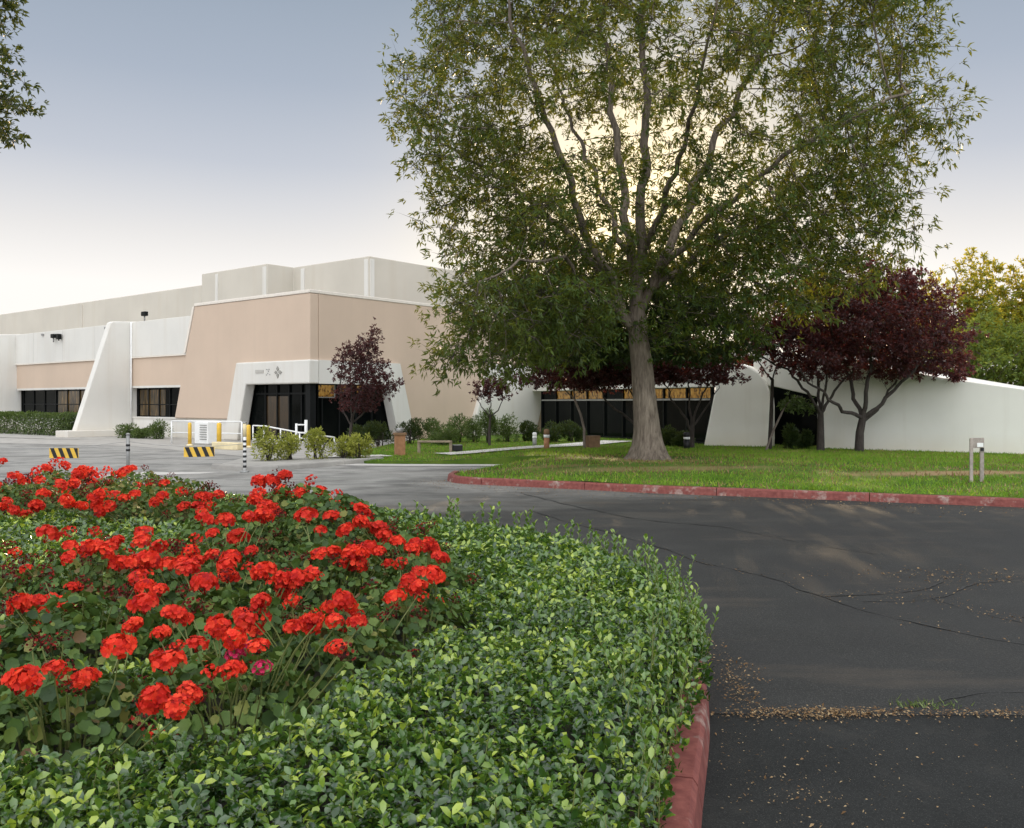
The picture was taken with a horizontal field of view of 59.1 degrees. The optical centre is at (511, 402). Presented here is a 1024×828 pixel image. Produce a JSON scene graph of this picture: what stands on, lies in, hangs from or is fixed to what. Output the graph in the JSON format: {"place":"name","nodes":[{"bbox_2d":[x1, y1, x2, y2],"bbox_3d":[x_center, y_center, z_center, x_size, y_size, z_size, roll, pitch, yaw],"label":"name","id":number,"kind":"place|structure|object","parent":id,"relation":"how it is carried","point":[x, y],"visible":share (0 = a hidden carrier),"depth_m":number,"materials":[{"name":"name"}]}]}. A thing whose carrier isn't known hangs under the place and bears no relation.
{"place":"outdoors","nodes":[
{"label":"outdoors","id":0,"kind":"place"},
{"bbox_2d":[0,432,380,456],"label":"forecourt","id":1,"kind":"structure","parent":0,"point":[178,442],"depth_m":40.69,"materials":[{"name":"concrete"}]},
{"bbox_2d":[0,410,77,435],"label":"clipped hedge","id":2,"kind":"object","parent":1,"relation":"on","point":[65,421],"visible":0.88,"depth_m":50.70,"materials":[{"name":"green plant"}]},
{"bbox_2d":[112,422,138,437],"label":"bush","id":3,"kind":"object","parent":1,"relation":"on","point":[122,431],"visible":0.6,"depth_m":45.86,"materials":[{"name":"green plant"}]},
{"bbox_2d":[130,427,151,438],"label":"bush","id":4,"kind":"object","parent":1,"relation":"on","point":[139,433],"visible":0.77,"depth_m":45.09,"materials":[{"name":"green plant"}]},
{"bbox_2d":[146,418,174,438],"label":"bush","id":5,"kind":"object","parent":1,"relation":"on","point":[156,432],"visible":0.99,"depth_m":44.43,"materials":[{"name":"green plant"}]},
{"bbox_2d":[186,422,192,445],"bbox_3d":[-13.375,1.310,37.500,0.285,0.980,0.278,0,0,0],"label":"bollard","id":6,"kind":"object","parent":1,"relation":"on","point":[189,434],"visible":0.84,"depth_m":37.43,"materials":[{"name":"yellow metal"}]},
{"bbox_2d":[193,422,217,444],"bbox_3d":[-13.060,1.310,38.600,1.100,0.980,0.600,0,0,39],"label":"utility cabinet","id":7,"kind":"object","parent":1,"relation":"on","point":[205,433],"visible":0.91,"depth_m":38.30,"materials":[{"name":"white metal"}]},
{"bbox_2d":[171,420,242,443],"bbox_3d":[-13.114,1.284,38.772,3.887,1.033,0.118,0,0,23],"label":"railing","id":8,"kind":"object","parent":1,"relation":"on","point":[241,422],"visible":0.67,"depth_m":38.99,"materials":[{"name":"white metal"}]},
{"bbox_2d":[212,442,242,449],"bbox_3d":[-10.909,1.660,34.700,1.638,0.280,0.350,0,0,38],"label":"wheel stop","id":9,"kind":"object","parent":1,"relation":"on","point":[230,446],"visible":0.71,"depth_m":34.47,"materials":[{"name":"beige paint"}]},
{"bbox_2d":[246,425,252,447],"bbox_3d":[-10.500,1.340,36.000,0.323,0.920,0.315,0,0,0],"label":"bollard","id":10,"kind":"object","parent":1,"relation":"on","point":[248,439],"visible":0.79,"depth_m":35.93,"materials":[{"name":"yellow metal"}]},
{"bbox_2d":[252,425,334,446],"bbox_3d":[-8.928,1.356,36.919,3.576,0.888,0.107,0,0,10],"label":"ramp handrail","id":11,"kind":"object","parent":1,"relation":"on","point":[280,429],"visible":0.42,"depth_m":37.00,"materials":[{"name":"white metal"}]},
{"bbox_2d":[295,420,307,447],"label":"pipe gate","id":12,"kind":"structure","parent":1,"relation":"on","point":[305,424],"depth_m":35.57,"materials":[{"name":"white metal"}]},
{"bbox_2d":[327,316,404,436],"bbox_3d":[-5.696,-0.745,35.160,2.752,5.198,2.383,0,0,-28],"label":"plum tree","id":13,"kind":"object","parent":1,"relation":"on","point":[362,359],"visible":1,"depth_m":34.83,"materials":[{"name":"purple plant"}]},
{"bbox_2d":[358,420,395,446],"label":"garden shrub","id":14,"kind":"object","parent":1,"relation":"on","point":[377,429],"visible":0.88,"depth_m":36.57,"materials":[{"name":"green plant"}]},
{"bbox_2d":[0,430,1023,714],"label":"road","id":15,"kind":"structure","parent":0,"point":[800,648],"depth_m":9.81,"materials":[{"name":"grey asphalt"}]},
{"bbox_2d":[93,472,211,476],"bbox_3d":[-9.424,1.796,22.846,3.870,0.001,1.080,0,0,-23],"label":"road patch","id":16,"kind":"object","parent":15,"relation":"on","point":[161,473],"visible":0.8,"depth_m":22.92,"materials":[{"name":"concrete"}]},
{"bbox_2d":[126,433,129,470],"bbox_3d":[-9.520,1.275,22.400,0.240,1.050,0.240,0,0,0],"label":"barrier post","id":17,"kind":"object","parent":16,"relation":"on","point":[127,448],"visible":0.69,"depth_m":22.37,"materials":[{"name":"grey metal"}]},
{"bbox_2d":[134,442,238,446],"bbox_3d":[-8.221,1.038,22.900,2.785,0.167,0.011,0,0,-21],"label":"barrier cable","id":18,"kind":"object","parent":17,"relation":"attached to","point":[189,446],"visible":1,"depth_m":22.93,"materials":[{"name":"grey metal"}]},
{"bbox_2d":[184,446,214,456],"bbox_3d":[-7.961,1.236,22.999,0.740,0.281,0.023,0,0,-21],"label":"striped plate","id":19,"kind":"object","parent":18,"relation":"hanging from","point":[209,451],"visible":1,"depth_m":22.99,"materials":[{"name":"yellow paint"}]},
{"bbox_2d":[240,422,248,472],"bbox_3d":[-6.923,1.145,23.400,0.240,1.310,0.240,0,0,0],"label":"barrier post","id":20,"kind":"object","parent":15,"relation":"on","point":[244,470],"visible":1,"depth_m":23.36,"materials":[{"name":"white paint"}]},
{"bbox_2d":[211,457,383,471],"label":"planter kerb","id":21,"kind":"structure","parent":15,"relation":"on","point":[233,467],"depth_m":24.48,"materials":[{"name":"concrete"}]},
{"bbox_2d":[222,455,370,465],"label":"planter soil","id":22,"kind":"structure","parent":21,"relation":"in","point":[251,461],"depth_m":26.58,"materials":[{"name":"soil"}]},
{"bbox_2d":[249,425,282,460],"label":"island shrub","id":23,"kind":"object","parent":22,"relation":"on","point":[269,448],"visible":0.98,"depth_m":26.52,"materials":[{"name":"green plant"}]},
{"bbox_2d":[276,431,301,459],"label":"island shrub","id":24,"kind":"object","parent":22,"relation":"on","point":[290,449],"visible":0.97,"depth_m":26.83,"materials":[{"name":"green plant"}]},
{"bbox_2d":[302,426,334,458],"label":"island shrub","id":25,"kind":"object","parent":22,"relation":"on","point":[314,438],"visible":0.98,"depth_m":27.31,"materials":[{"name":"green plant"}]},
{"bbox_2d":[332,433,355,457],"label":"island shrub","id":26,"kind":"object","parent":22,"relation":"on","point":[341,446],"visible":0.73,"depth_m":27.77,"materials":[{"name":"green plant"}]},
{"bbox_2d":[344,432,374,457],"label":"island shrub","id":27,"kind":"object","parent":22,"relation":"on","point":[360,446],"visible":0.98,"depth_m":27.64,"materials":[{"name":"green plant"}]},
{"bbox_2d":[346,464,501,465],"bbox_3d":[-2.259,1.788,25.965,5.943,0.001,0.870,0,0,3],"label":"gutter","id":28,"kind":"object","parent":15,"relation":"on","point":[423,464],"visible":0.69,"depth_m":26.14,"materials":[{"name":"concrete"}]},
{"bbox_2d":[656,638,709,827],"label":"island kerb","id":29,"kind":"structure","parent":15,"relation":"on","point":[688,783],"depth_m":4.10,"materials":[{"name":"red paint"}]},
{"bbox_2d":[418,479,1023,827],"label":"leaf litter","id":30,"kind":"object","parent":15,"relation":"on","point":[828,711],"visible":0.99,"depth_m":5.23,"materials":[{"name":"brown plant"}]},
{"bbox_2d":[447,471,1023,507],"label":"lawn kerb","id":31,"kind":"structure","parent":15,"relation":"on","point":[864,496],"depth_m":17.28,"materials":[{"name":"red paint"}]},
{"bbox_2d":[522,493,1023,715],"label":"road cracks","id":32,"kind":"object","parent":15,"relation":"on","point":[962,587],"visible":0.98,"depth_m":7.44,"materials":[{"name":"black asphalt"}]},
{"bbox_2d":[888,694,973,709],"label":"grass tuft","id":33,"kind":"object","parent":15,"relation":"on","point":[921,703],"visible":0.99,"depth_m":5.36,"materials":[{"name":"green plant"}]},
{"bbox_3d":[-14.219,1.185,22.600,0.240,1.230,0.240,0,0,0],"label":"barrier post","id":34,"kind":"object","parent":15,"relation":"on","visible":0},
{"bbox_2d":[16,442,121,448],"bbox_3d":[-11.870,1.050,22.500,4.705,0.191,0.011,0,0,2],"label":"barrier cable","id":35,"kind":"object","parent":34,"relation":"attached to","point":[62,447],"visible":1,"depth_m":22.47,"materials":[{"name":"grey metal"}]},
{"bbox_2d":[49,447,78,457],"bbox_3d":[-11.141,1.239,22.468,0.740,0.281,0.024,0,0,2],"label":"striped plate","id":36,"kind":"object","parent":35,"relation":"hanging from","point":[54,452],"visible":1,"depth_m":22.46,"materials":[{"name":"yellow paint"}]},
{"bbox_2d":[0,0,1023,388],"label":"sky","id":37,"kind":"structure","parent":0,"point":[175,142],"materials":[{"name":"blue"}]},
{"bbox_2d":[439,440,626,454],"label":"path","id":38,"kind":"structure","parent":0,"point":[540,446],"depth_m":32.56,"materials":[{"name":"concrete"}]},
{"bbox_2d":[575,655,678,827],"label":"bed soil","id":39,"kind":"structure","parent":0,"point":[661,746],"depth_m":4.43,"materials":[{"name":"brown soil"}]},
{"bbox_2d":[0,540,42,642],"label":"geranium","id":40,"kind":"object","parent":39,"relation":"on","point":[8,585],"visible":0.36,"depth_m":5.67,"materials":[{"name":"red plant"}]},
{"bbox_2d":[0,565,49,706],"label":"geranium","id":41,"kind":"object","parent":39,"relation":"on","point":[7,646],"visible":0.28,"depth_m":4.55,"materials":[{"name":"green plant"}]},
{"bbox_2d":[0,663,73,777],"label":"geranium","id":42,"kind":"object","parent":39,"relation":"on","point":[22,735],"visible":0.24,"depth_m":3.63,"materials":[{"name":"green plant"}]},
{"bbox_2d":[0,463,90,518],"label":"geranium","id":43,"kind":"object","parent":39,"relation":"on","point":[25,487],"visible":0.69,"depth_m":10.29,"materials":[{"name":"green plant"}]},
{"bbox_2d":[12,457,111,511],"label":"geranium","id":44,"kind":"object","parent":39,"relation":"on","point":[54,476],"visible":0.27,"depth_m":11.84,"materials":[{"name":"red plant"}]},
{"bbox_2d":[0,524,184,643],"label":"geranium","id":45,"kind":"object","parent":39,"relation":"on","point":[84,559],"visible":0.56,"depth_m":5.72,"materials":[{"name":"red plant"}]},
{"bbox_2d":[0,563,198,740],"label":"geranium","id":46,"kind":"object","parent":39,"relation":"on","point":[32,613],"visible":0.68,"depth_m":4.42,"materials":[{"name":"green plant"}]},
{"bbox_2d":[0,615,209,827],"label":"geranium","id":47,"kind":"object","parent":39,"relation":"on","point":[36,686],"visible":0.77,"depth_m":3.33,"materials":[{"name":"green plant"}]},
{"bbox_2d":[35,466,175,524],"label":"geranium","id":48,"kind":"object","parent":39,"relation":"on","point":[82,474],"visible":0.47,"depth_m":10.59,"materials":[{"name":"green plant"}]},
{"bbox_2d":[46,472,195,530],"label":"geranium","id":49,"kind":"object","parent":39,"relation":"on","point":[99,506],"visible":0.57,"depth_m":9.77,"materials":[{"name":"red plant"}]},
{"bbox_2d":[80,464,177,522],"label":"geranium","id":50,"kind":"object","parent":39,"relation":"on","point":[150,474],"visible":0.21,"depth_m":11.86,"materials":[{"name":"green plant"}]},
{"bbox_2d":[126,475,223,521],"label":"geranium","id":51,"kind":"object","parent":39,"relation":"on","point":[168,482],"visible":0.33,"depth_m":11.35,"materials":[{"name":"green plant"}]},
{"bbox_2d":[128,485,233,526],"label":"geranium","id":52,"kind":"object","parent":39,"relation":"on","point":[196,497],"visible":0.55,"depth_m":9.63,"materials":[{"name":"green plant"}]},
{"bbox_2d":[115,507,309,651],"bbox_3d":[-1.952,1.208,5.865,1.283,0.970,1.360,0,0,0],"label":"geranium","id":53,"kind":"object","parent":39,"relation":"on","point":[153,560],"visible":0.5,"depth_m":5.72,"materials":[{"name":"red plant"}]},
{"bbox_2d":[112,555,333,720],"bbox_3d":[-1.504,1.283,4.753,1.172,0.820,1.175,0,0,0],"label":"geranium","id":54,"kind":"object","parent":39,"relation":"on","point":[287,583],"visible":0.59,"depth_m":4.75,"materials":[{"name":"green plant"}]},
{"bbox_2d":[88,597,367,803],"bbox_3d":[-1.170,1.253,3.706,1.082,0.879,1.268,0,0,-41],"label":"geranium","id":55,"kind":"object","parent":39,"relation":"on","point":[191,678],"visible":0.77,"depth_m":3.61,"materials":[{"name":"red plant"}]},
{"bbox_2d":[155,487,310,600],"bbox_3d":[-2.159,1.187,7.010,1.305,1.012,1.300,0,0,0],"label":"geranium","id":56,"kind":"object","parent":39,"relation":"on","point":[253,499],"visible":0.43,"depth_m":6.89,"materials":[{"name":"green plant"}]},
{"bbox_2d":[192,489,277,524],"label":"geranium","id":57,"kind":"object","parent":39,"relation":"on","point":[223,502],"visible":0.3,"depth_m":9.51,"materials":[{"name":"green plant"}]},
{"bbox_2d":[223,468,364,587],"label":"geranium","id":58,"kind":"object","parent":39,"relation":"on","point":[300,494],"visible":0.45,"depth_m":7.76,"materials":[{"name":"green plant"}]},
{"bbox_2d":[232,578,428,739],"bbox_3d":[-0.855,1.290,4.351,0.973,0.805,0.954,0,0,0],"label":"geranium","id":59,"kind":"object","parent":39,"relation":"on","point":[345,601],"visible":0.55,"depth_m":4.28,"materials":[{"name":"green plant"}]},
{"bbox_2d":[245,506,415,645],"bbox_3d":[-1.208,1.204,5.899,1.184,0.978,1.175,0,0,0],"label":"geranium","id":60,"kind":"object","parent":39,"relation":"on","point":[349,560],"visible":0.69,"depth_m":5.71,"materials":[{"name":"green plant"}]},
{"bbox_2d":[258,489,414,597],"bbox_3d":[-1.396,1.197,7.203,1.345,0.992,1.325,0,0,0],"label":"geranium","id":61,"kind":"object","parent":39,"relation":"on","point":[343,533],"visible":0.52,"depth_m":6.96,"materials":[{"name":"green plant"}]},
{"bbox_2d":[0,485,718,827],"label":"hedge","id":62,"kind":"object","parent":39,"relation":"on","point":[577,641],"visible":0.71,"depth_m":3.46,"materials":[{"name":"green plant"}]},
{"bbox_2d":[343,502,456,595],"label":"geranium","id":63,"kind":"object","parent":39,"relation":"on","point":[374,527],"visible":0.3,"depth_m":6.78,"materials":[{"name":"green plant"}]},
{"bbox_2d":[326,550,481,688],"bbox_3d":[-0.627,1.287,5.096,0.967,0.810,0.956,0,0,0],"label":"geranium","id":64,"kind":"object","parent":39,"relation":"on","point":[435,574],"visible":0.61,"depth_m":4.97,"materials":[{"name":"green plant"}]},
{"bbox_2d":[366,524,489,637],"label":"geranium","id":65,"kind":"object","parent":39,"relation":"on","point":[418,547],"visible":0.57,"depth_m":6.05,"materials":[{"name":"green plant"}]},
{"bbox_2d":[345,434,1023,500],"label":"lawn","id":66,"kind":"structure","parent":0,"point":[734,468],"depth_m":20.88,"materials":[{"name":"green plant"}]},
{"bbox_2d":[393,428,406,455],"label":"brick pillar","id":67,"kind":"structure","parent":66,"relation":"on","point":[399,441],"depth_m":29.64,"materials":[{"name":"brick"}]},
{"bbox_2d":[394,417,425,443],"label":"garden shrub","id":68,"kind":"object","parent":66,"relation":"on","point":[412,429],"visible":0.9,"depth_m":38.57,"materials":[{"name":"green plant"}]},
{"bbox_2d":[418,417,450,439],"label":"garden shrub","id":69,"kind":"object","parent":66,"relation":"on","point":[429,424],"visible":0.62,"depth_m":39.02,"materials":[{"name":"green plant"}]},
{"bbox_2d":[417,440,451,452],"bbox_3d":[-2.659,1.528,31.042,1.200,0.465,0.185,0,0,3],"label":"bench","id":70,"kind":"object","parent":66,"relation":"on","point":[419,442],"visible":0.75,"depth_m":30.98,"materials":[{"name":"beige concrete"}]},
{"bbox_2d":[427,426,459,444],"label":"garden shrub","id":71,"kind":"object","parent":66,"relation":"on","point":[443,435],"visible":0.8,"depth_m":37.06,"materials":[{"name":"green plant"}]},
{"bbox_2d":[442,413,472,442],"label":"garden shrub","id":72,"kind":"object","parent":66,"relation":"on","point":[460,425],"visible":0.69,"depth_m":39.51,"materials":[{"name":"green plant"}]},
{"bbox_2d":[463,414,486,441],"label":"garden shrub","id":73,"kind":"object","parent":66,"relation":"on","point":[475,436],"visible":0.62,"depth_m":40.17,"materials":[{"name":"green plant"}]},
{"bbox_2d":[476,408,497,442],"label":"garden shrub","id":74,"kind":"object","parent":66,"relation":"on","point":[483,424],"visible":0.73,"depth_m":38.90,"materials":[{"name":"green plant"}]},
{"bbox_2d":[467,373,517,445],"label":"plum tree","id":75,"kind":"object","parent":66,"relation":"on","point":[487,390],"visible":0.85,"depth_m":36.45,"materials":[{"name":"purple plant"}]},
{"bbox_2d":[493,412,520,441],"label":"garden shrub","id":76,"kind":"object","parent":66,"relation":"on","point":[506,432],"visible":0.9,"depth_m":39.98,"materials":[{"name":"green plant"}]},
{"bbox_2d":[519,419,540,441],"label":"garden shrub","id":77,"kind":"object","parent":66,"relation":"on","point":[529,428],"visible":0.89,"depth_m":40.65,"materials":[{"name":"green plant"}]},
{"bbox_2d":[544,429,549,448],"bbox_3d":[1.204,1.280,31.400,0.210,0.730,0.205,0,0,0],"label":"path lamp","id":78,"kind":"object","parent":66,"relation":"on","point":[546,437],"visible":0.9,"depth_m":31.32,"materials":[{"name":"metal"}]},
{"bbox_2d":[538,420,569,441],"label":"garden shrub","id":79,"kind":"object","parent":66,"relation":"on","point":[555,433],"visible":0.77,"depth_m":39.83,"materials":[{"name":"green plant"}]},
{"bbox_2d":[559,420,586,441],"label":"garden shrub","id":80,"kind":"object","parent":66,"relation":"on","point":[572,433],"visible":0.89,"depth_m":39.98,"materials":[{"name":"green plant"}]},
{"bbox_2d":[513,354,667,446],"bbox_3d":[2.580,-0.484,32.989,4.733,4.510,4.344,0,0,41],"label":"plum tree","id":81,"kind":"object","parent":66,"relation":"on","point":[584,383],"visible":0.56,"depth_m":32.65,"materials":[{"name":"purple plant"}]},
{"bbox_2d":[586,435,600,447],"bbox_3d":[2.978,1.464,33.400,0.480,0.490,0.400,0,0,-25],"label":"brown box","id":82,"kind":"object","parent":66,"relation":"on","point":[592,441],"visible":0.76,"depth_m":33.24,"materials":[{"name":"brown"}]},
{"bbox_2d":[565,345,694,424],"bbox_3d":[4.314,-0.382,34.012,4.980,4.484,4.273,0,0,-32],"label":"plum tree","id":83,"kind":"object","parent":66,"relation":"on","point":[688,372],"visible":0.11,"depth_m":33.37,"materials":[{"name":"purple plant"}]},
{"bbox_2d":[480,227,788,373],"bbox_3d":[3.988,-2.169,30.243,10.282,7.771,6.759,0,0,0],"label":"evergreen tree","id":84,"kind":"object","parent":66,"relation":"on","point":[716,352],"visible":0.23,"depth_m":29.36,"materials":[{"name":"green plant"}]},
{"bbox_2d":[661,425,678,445],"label":"garden shrub","id":85,"kind":"object","parent":66,"relation":"on","point":[669,433],"visible":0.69,"depth_m":36.34,"materials":[{"name":"green plant"}]},
{"bbox_2d":[669,429,694,446],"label":"garden shrub","id":86,"kind":"object","parent":66,"relation":"on","point":[678,440],"visible":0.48,"depth_m":35.75,"materials":[{"name":"green plant"}]},
{"bbox_2d":[377,0,988,459],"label":"ash tree","id":87,"kind":"object","parent":66,"relation":"on","point":[549,290],"visible":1,"depth_m":22.32,"materials":[{"name":"green plant"}]},
{"bbox_2d":[683,432,689,448],"bbox_3d":[6.477,1.418,33.500,0.252,0.650,0.246,0,0,0],"label":"path lamp","id":88,"kind":"object","parent":66,"relation":"on","point":[686,436],"visible":0.9,"depth_m":33.40,"materials":[{"name":"black metal"}]},
{"bbox_2d":[655,335,752,447],"bbox_3d":[6.889,-0.505,34.452,4.720,4.677,3.720,0,0,0],"label":"plum tree","id":89,"kind":"object","parent":66,"relation":"on","point":[715,374],"visible":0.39,"depth_m":34.09,"materials":[{"name":"purple plant"}]},
{"bbox_2d":[747,330,793,449],"bbox_3d":[9.351,-0.670,33.316,2.175,5.011,1.997,0,0,22],"label":"plum tree","id":90,"kind":"object","parent":66,"relation":"on","point":[770,428],"visible":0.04,"depth_m":33.34,"materials":[{"name":"brown plant"}]},
{"bbox_2d":[765,391,815,449],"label":"sapling","id":91,"kind":"object","parent":66,"relation":"on","point":[800,402],"visible":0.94,"depth_m":32.57,"materials":[{"name":"green plant"}]},
{"bbox_2d":[781,422,801,448],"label":"garden shrub","id":92,"kind":"object","parent":66,"relation":"on","point":[792,437],"visible":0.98,"depth_m":33.67,"materials":[{"name":"green plant"}]},
{"bbox_2d":[731,276,866,450],"bbox_3d":[10.111,-1.393,32.472,5.333,6.438,4.309,0,0,19],"label":"plum tree","id":93,"kind":"object","parent":66,"relation":"on","point":[821,406],"visible":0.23,"depth_m":31.92,"materials":[{"name":"purple plant"}]},
{"bbox_2d":[797,428,814,448],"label":"garden shrub","id":94,"kind":"object","parent":66,"relation":"on","point":[807,440],"visible":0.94,"depth_m":34.07,"materials":[{"name":"green plant"}]},
{"bbox_2d":[739,251,989,451],"bbox_3d":[12.317,-1.763,31.854,8.600,7.185,6.227,0,0,0],"label":"plum tree","id":95,"kind":"object","parent":66,"relation":"on","point":[907,336],"visible":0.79,"depth_m":31.00,"materials":[{"name":"purple plant"}]},
{"bbox_2d":[916,246,1008,364],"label":"sweetgum tree","id":96,"kind":"object","parent":66,"relation":"on","point":[980,304],"visible":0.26,"depth_m":52.73,"materials":[{"name":"yellow plant"}]},
{"bbox_2d":[923,299,1023,386],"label":"leafy tree","id":97,"kind":"object","parent":66,"relation":"on","point":[1009,373],"visible":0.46,"depth_m":45.04,"materials":[{"name":"green plant"}]},
{"bbox_2d":[969,438,983,482],"bbox_3d":[9.263,1.155,17.990,0.394,0.910,0.112,0,0,-26],"label":"sign stand","id":98,"kind":"object","parent":66,"relation":"on","point":[976,442],"visible":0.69,"depth_m":17.96,"materials":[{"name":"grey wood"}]},
{"bbox_2d":[985,254,1023,354],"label":"sweetgum tree","id":99,"kind":"object","parent":66,"relation":"on","point":[1016,314],"visible":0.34,"depth_m":54.59,"materials":[{"name":"yellow plant"}]},
{"bbox_2d":[655,714,1023,827],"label":"driveway","id":100,"kind":"structure","parent":0,"point":[865,742],"depth_m":4.39,"materials":[{"name":"grey asphalt"}]},
{"label":"ground","id":101,"kind":"structure","parent":0,"visible":0},
{"bbox_2d":[0,0,48,152],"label":"shade tree","id":102,"kind":"object","parent":101,"relation":"on","point":[7,104],"visible":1,"depth_m":17.51,"materials":[{"name":"green plant"}]},
{"bbox_2d":[0,256,1023,453],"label":"office building","id":103,"kind":"structure","parent":101,"relation":"on","point":[251,346],"depth_m":44.34,"materials":[{"name":"beige paint"}]},
{"bbox_2d":[17,387,85,415],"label":"window","id":104,"kind":"structure","parent":103,"relation":"in","point":[41,400],"depth_m":56.45,"materials":[{"name":"black glass"}]},
{"bbox_2d":[132,385,186,418],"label":"window","id":105,"kind":"structure","parent":103,"relation":"in","point":[157,401],"depth_m":48.63,"materials":[{"name":"black glass"}]},
{"bbox_2d":[786,268,925,364],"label":"leafy tree","id":106,"kind":"object","parent":101,"relation":"on","point":[891,291],"visible":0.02,"depth_m":73.03,"materials":[{"name":"green plant"}]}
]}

